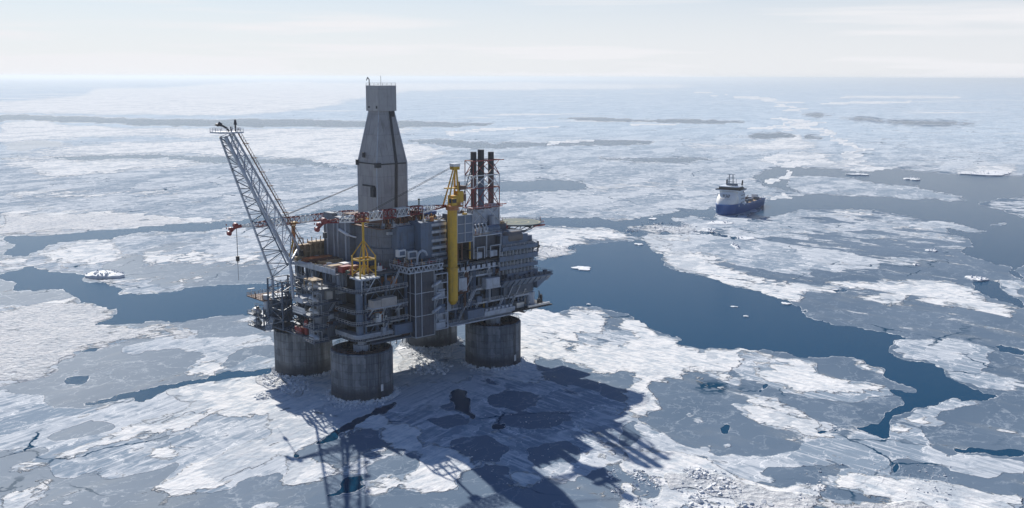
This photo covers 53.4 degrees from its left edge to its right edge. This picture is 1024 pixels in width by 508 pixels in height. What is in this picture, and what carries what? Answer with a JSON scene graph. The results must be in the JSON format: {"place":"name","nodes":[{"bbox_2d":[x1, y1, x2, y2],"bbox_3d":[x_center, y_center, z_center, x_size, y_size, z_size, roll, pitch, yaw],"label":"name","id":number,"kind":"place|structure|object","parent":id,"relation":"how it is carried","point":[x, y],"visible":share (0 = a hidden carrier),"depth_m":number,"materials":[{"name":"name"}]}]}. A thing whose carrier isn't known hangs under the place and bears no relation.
{"place":"outdoors","nodes":[
{"label":"outdoors","id":0,"kind":"place"},
{"bbox_2d":[0,77,1023,507],"bbox_3d":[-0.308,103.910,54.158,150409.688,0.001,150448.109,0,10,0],"label":"sea water and ice","id":1,"kind":"structure","parent":0,"point":[660,357],"depth_m":519.32,"materials":[{"name":"white ice"}]},
{"bbox_2d":[85,269,124,278],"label":"ice floe","id":2,"kind":"object","parent":1,"relation":"on","point":[104,274],"visible":1,"depth_m":571.29,"materials":[{"name":"white ice"}]},
{"bbox_2d":[247,208,552,402],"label":"oil platform","id":3,"kind":"structure","parent":1,"relation":"in","point":[500,276],"depth_m":377.56,"materials":[{"name":"metal"}]},
{"bbox_2d":[251,318,264,324],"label":"lifeboat","id":4,"kind":"object","parent":3,"relation":"attached to","point":[259,321],"visible":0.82,"depth_m":385.58,"materials":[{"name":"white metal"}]},
{"bbox_2d":[252,303,264,313],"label":"lifeboat","id":5,"kind":"object","parent":3,"relation":"attached to","point":[259,310],"visible":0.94,"depth_m":385.07,"materials":[{"name":"white plastic"}]},
{"bbox_2d":[210,119,311,299],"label":"flare boom","id":6,"kind":"object","parent":3,"relation":"on","point":[264,211],"visible":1,"depth_m":364.12,"materials":[{"name":"grey metal"}]},
{"bbox_2d":[226,184,357,279],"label":"pedestal crane","id":7,"kind":"object","parent":3,"relation":"on","point":[231,229],"visible":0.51,"depth_m":386.63,"materials":[{"name":"yellow paint"}]},
{"bbox_2d":[288,221,297,256],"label":"boom rest","id":8,"kind":"object","parent":3,"relation":"on","point":[293,233],"visible":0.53,"depth_m":387.91,"materials":[{"name":"orange paint"}]},
{"bbox_2d":[293,255,303,260],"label":"cargo container","id":9,"kind":"object","parent":3,"relation":"on","point":[297,258],"visible":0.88,"depth_m":382.52,"materials":[{"name":"metal"}]},
{"bbox_2d":[292,305,307,314],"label":"sign board","id":10,"kind":"object","parent":3,"relation":"attached to","point":[298,310],"visible":0.99,"depth_m":371.40,"materials":[{"name":"white paint"}]},
{"bbox_2d":[295,319,308,334],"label":"red tank","id":11,"kind":"object","parent":3,"relation":"on","point":[302,329],"visible":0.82,"depth_m":368.06,"materials":[{"name":"metal"}]},
{"bbox_2d":[307,305,321,314],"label":"lifeboat","id":12,"kind":"object","parent":3,"relation":"attached to","point":[310,310],"visible":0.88,"depth_m":357.02,"materials":[{"name":"white plastic"}]},
{"bbox_2d":[307,292,321,302],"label":"lifeboat","id":13,"kind":"object","parent":3,"relation":"attached to","point":[315,299],"visible":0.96,"depth_m":356.21,"materials":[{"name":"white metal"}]},
{"bbox_2d":[307,277,321,288],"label":"lifeboat","id":14,"kind":"object","parent":3,"relation":"attached to","point":[315,284],"visible":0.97,"depth_m":355.23,"materials":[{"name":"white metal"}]},
{"bbox_2d":[308,331,322,340],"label":"lifeboat","id":15,"kind":"object","parent":3,"relation":"attached to","point":[315,336],"visible":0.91,"depth_m":358.69,"materials":[{"name":"white plastic"}]},
{"bbox_2d":[301,254,331,261],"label":"pipe stack","id":16,"kind":"object","parent":3,"relation":"on","point":[304,259],"visible":0.73,"depth_m":382.30,"materials":[{"name":"orange paint"}]},
{"bbox_2d":[308,256,338,263],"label":"pipe stack","id":17,"kind":"object","parent":3,"relation":"on","point":[313,261],"visible":0.8,"depth_m":378.84,"materials":[{"name":"metal"}]},
{"bbox_2d":[318,258,342,264],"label":"pipe stack","id":18,"kind":"object","parent":3,"relation":"on","point":[331,261],"visible":0.81,"depth_m":376.60,"materials":[{"name":"grey metal"}]},
{"bbox_2d":[326,264,343,268],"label":"cargo container","id":19,"kind":"object","parent":3,"relation":"on","point":[334,265],"visible":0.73,"depth_m":364.43,"materials":[{"name":"beige metal"}]},
{"bbox_2d":[338,265,351,273],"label":"cargo container","id":20,"kind":"object","parent":3,"relation":"on","point":[342,268],"visible":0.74,"depth_m":359.19,"materials":[{"name":"red metal"}]},
{"bbox_2d":[339,261,350,264],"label":"cargo container","id":21,"kind":"object","parent":3,"relation":"on","point":[346,263],"visible":0.39,"depth_m":367.73,"materials":[{"name":"white metal"}]},
{"bbox_2d":[353,264,361,269],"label":"cargo container","id":22,"kind":"object","parent":3,"relation":"on","point":[355,266],"visible":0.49,"depth_m":363.99,"materials":[{"name":"red metal"}]},
{"bbox_2d":[349,217,379,295],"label":"boom rest","id":23,"kind":"object","parent":3,"relation":"on","point":[360,277],"visible":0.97,"depth_m":352.96,"materials":[{"name":"yellow paint"}]},
{"bbox_2d":[355,77,407,217],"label":"drilling tower","id":24,"kind":"structure","parent":3,"relation":"on","point":[382,168],"depth_m":372.52,"materials":[{"name":"grey metal"}]},
{"bbox_2d":[314,163,465,304],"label":"pedestal crane","id":25,"kind":"object","parent":3,"relation":"on","point":[457,199],"visible":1,"depth_m":372.53,"materials":[{"name":"yellow paint"}]},
{"bbox_2d":[395,248,405,261],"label":"air handler","id":26,"kind":"object","parent":3,"relation":"on","point":[400,252],"visible":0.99,"depth_m":367.01,"materials":[{"name":"white paint"}]},
{"bbox_2d":[406,249,416,260],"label":"air handler","id":27,"kind":"object","parent":3,"relation":"on","point":[411,254],"visible":0.88,"depth_m":369.63,"materials":[{"name":"white paint"}]},
{"bbox_2d":[410,207,436,215],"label":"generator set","id":28,"kind":"object","parent":3,"relation":"on","point":[432,212],"visible":0.37,"depth_m":381.07,"materials":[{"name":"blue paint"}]},
{"bbox_2d":[462,149,506,226],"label":"exhaust stacks","id":29,"kind":"object","parent":3,"relation":"on","point":[488,212],"visible":0.93,"depth_m":401.34,"materials":[{"name":"black metal"}]},
{"bbox_2d":[500,216,544,231],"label":"helideck","id":30,"kind":"object","parent":3,"relation":"on","point":[522,222],"visible":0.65,"depth_m":422.76,"materials":[{"name":"green paint"}]},
{"bbox_2d":[571,266,590,270],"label":"ice floe","id":31,"kind":"object","parent":1,"relation":"on","point":[583,268],"visible":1,"depth_m":601.65,"materials":[{"name":"white ice"}]},
{"bbox_2d":[254,222,951,507],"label":"broken ice blocks","id":32,"kind":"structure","parent":1,"relation":"on","point":[296,383],"depth_m":365.46,"materials":[{"name":"white ice"}]},
{"bbox_2d":[706,228,714,232],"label":"ice floe","id":33,"kind":"object","parent":1,"relation":"on","point":[708,230],"visible":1,"depth_m":745.36,"materials":[{"name":"white ice"}]},
{"bbox_2d":[705,221,733,223],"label":"ice floe","id":34,"kind":"object","parent":1,"relation":"on","point":[719,222],"visible":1,"depth_m":793.58,"materials":[{"name":"white ice"}]},
{"bbox_2d":[731,242,738,248],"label":"ice floe","id":35,"kind":"object","parent":1,"relation":"on","point":[736,246],"visible":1,"depth_m":680.48,"materials":[{"name":"white ice"}]},
{"bbox_2d":[715,174,764,214],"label":"supply ship","id":36,"kind":"object","parent":1,"relation":"on","point":[732,199],"visible":1,"depth_m":845.02,"materials":[{"name":"blue paint"}]},
{"bbox_2d":[737,236,757,239],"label":"ice floe","id":37,"kind":"object","parent":1,"relation":"on","point":[743,238],"visible":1,"depth_m":715.26,"materials":[{"name":"white ice"}]},
{"bbox_2d":[846,173,868,175],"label":"ice floe","id":38,"kind":"object","parent":1,"relation":"on","point":[858,174],"visible":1,"depth_m":1188.01,"materials":[{"name":"white ice"}]},
{"bbox_2d":[903,177,919,179],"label":"ice floe","id":39,"kind":"object","parent":1,"relation":"on","point":[913,178],"visible":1,"depth_m":1137.79,"materials":[{"name":"white ice"}]},
{"bbox_2d":[925,248,936,251],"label":"ice floe","id":40,"kind":"object","parent":1,"relation":"on","point":[931,250],"visible":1,"depth_m":666.04,"materials":[{"name":"white ice"}]},
{"bbox_2d":[965,275,988,281],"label":"ice floe","id":41,"kind":"object","parent":1,"relation":"on","point":[976,278],"visible":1,"depth_m":572.49,"materials":[{"name":"white ice"}]},
{"bbox_2d":[957,171,1010,175],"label":"ice floe","id":42,"kind":"object","parent":1,"relation":"on","point":[983,173],"visible":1,"depth_m":1201.79,"materials":[{"name":"white ice"}]},
{"bbox_2d":[0,0,1023,79],"label":"sky","id":43,"kind":"structure","parent":0,"point":[482,39],"materials":[{"name":"white"}]}
]}

